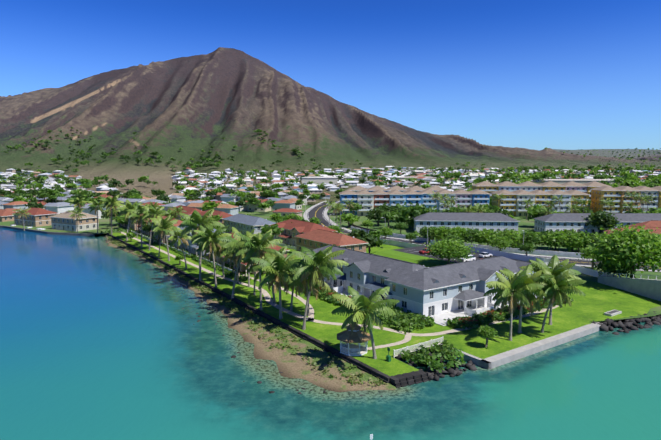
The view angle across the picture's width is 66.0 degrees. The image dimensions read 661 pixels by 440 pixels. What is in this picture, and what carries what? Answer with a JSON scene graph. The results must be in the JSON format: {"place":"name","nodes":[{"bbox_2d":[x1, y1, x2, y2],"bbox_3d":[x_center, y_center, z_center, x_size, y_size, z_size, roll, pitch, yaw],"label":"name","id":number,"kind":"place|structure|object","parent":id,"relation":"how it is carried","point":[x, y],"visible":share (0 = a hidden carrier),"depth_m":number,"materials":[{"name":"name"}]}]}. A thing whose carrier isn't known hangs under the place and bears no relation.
{"place":"outdoors","nodes":[
{"label":"outdoors","id":0,"kind":"place"},
{"bbox_2d":[105,235,395,391],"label":"beach","id":1,"kind":"structure","parent":0,"point":[289,364],"depth_m":86.69,"materials":[{"name":"brown sand"}]},
{"bbox_2d":[0,228,660,439],"bbox_3d":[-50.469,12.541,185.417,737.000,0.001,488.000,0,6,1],"label":"water","id":2,"kind":"structure","parent":0,"point":[100,339],"depth_m":76.24,"materials":[{"name":"teal liquid"}]},
{"bbox_2d":[0,47,660,204],"bbox_3d":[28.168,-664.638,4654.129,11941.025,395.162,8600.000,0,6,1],"label":"terrain","id":3,"kind":"structure","parent":0,"point":[192,106],"depth_m":1270.04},
{"bbox_2d":[0,166,660,218],"bbox_3d":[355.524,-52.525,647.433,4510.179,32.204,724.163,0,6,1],"label":"suburb","id":4,"kind":"object","parent":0,"point":[284,205],"visible":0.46,"depth_m":587.74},
{"bbox_2d":[0,204,660,369],"bbox_3d":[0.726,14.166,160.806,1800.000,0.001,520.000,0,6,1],"label":"ground","id":5,"kind":"structure","parent":0,"point":[523,224],"depth_m":253.69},
{"bbox_2d":[0,225,94,236],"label":"seawall","id":6,"kind":"object","parent":5,"relation":"on","point":[52,233],"visible":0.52,"depth_m":241.90,"materials":[{"name":"grey concrete"}]},
{"bbox_2d":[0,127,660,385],"bbox_3d":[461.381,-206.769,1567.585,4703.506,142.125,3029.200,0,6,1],"label":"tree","id":7,"kind":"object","parent":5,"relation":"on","point":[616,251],"depth_m":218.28,"materials":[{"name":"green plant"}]},
{"bbox_2d":[13,191,655,335],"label":"palm fronds","id":8,"kind":"object","parent":7,"relation":"attached to","point":[524,286],"visible":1,"depth_m":102.82,"materials":[{"name":"green plant"}]},
{"bbox_2d":[0,181,660,325],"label":"buildings","id":9,"kind":"structure","parent":5,"relation":"on","point":[438,294],"depth_m":230.03,"materials":[{"name":"white paint"}]},
{"bbox_2d":[104,236,660,399],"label":"shore rocks","id":10,"kind":"object","parent":5,"relation":"on","point":[436,375],"visible":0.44,"depth_m":98.79,"materials":[{"name":"stone"}]},
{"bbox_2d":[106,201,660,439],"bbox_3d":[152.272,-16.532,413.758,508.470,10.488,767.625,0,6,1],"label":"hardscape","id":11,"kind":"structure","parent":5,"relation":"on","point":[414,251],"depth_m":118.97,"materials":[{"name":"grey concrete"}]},
{"bbox_2d":[109,231,660,375],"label":"lawn","id":12,"kind":"structure","parent":5,"relation":"on","point":[597,301],"depth_m":104.94,"materials":[{"name":"green plant"}]},
{"bbox_2d":[0,0,660,149],"label":"sky","id":13,"kind":"structure","parent":0,"point":[529,74],"materials":[{"name":"blue"}]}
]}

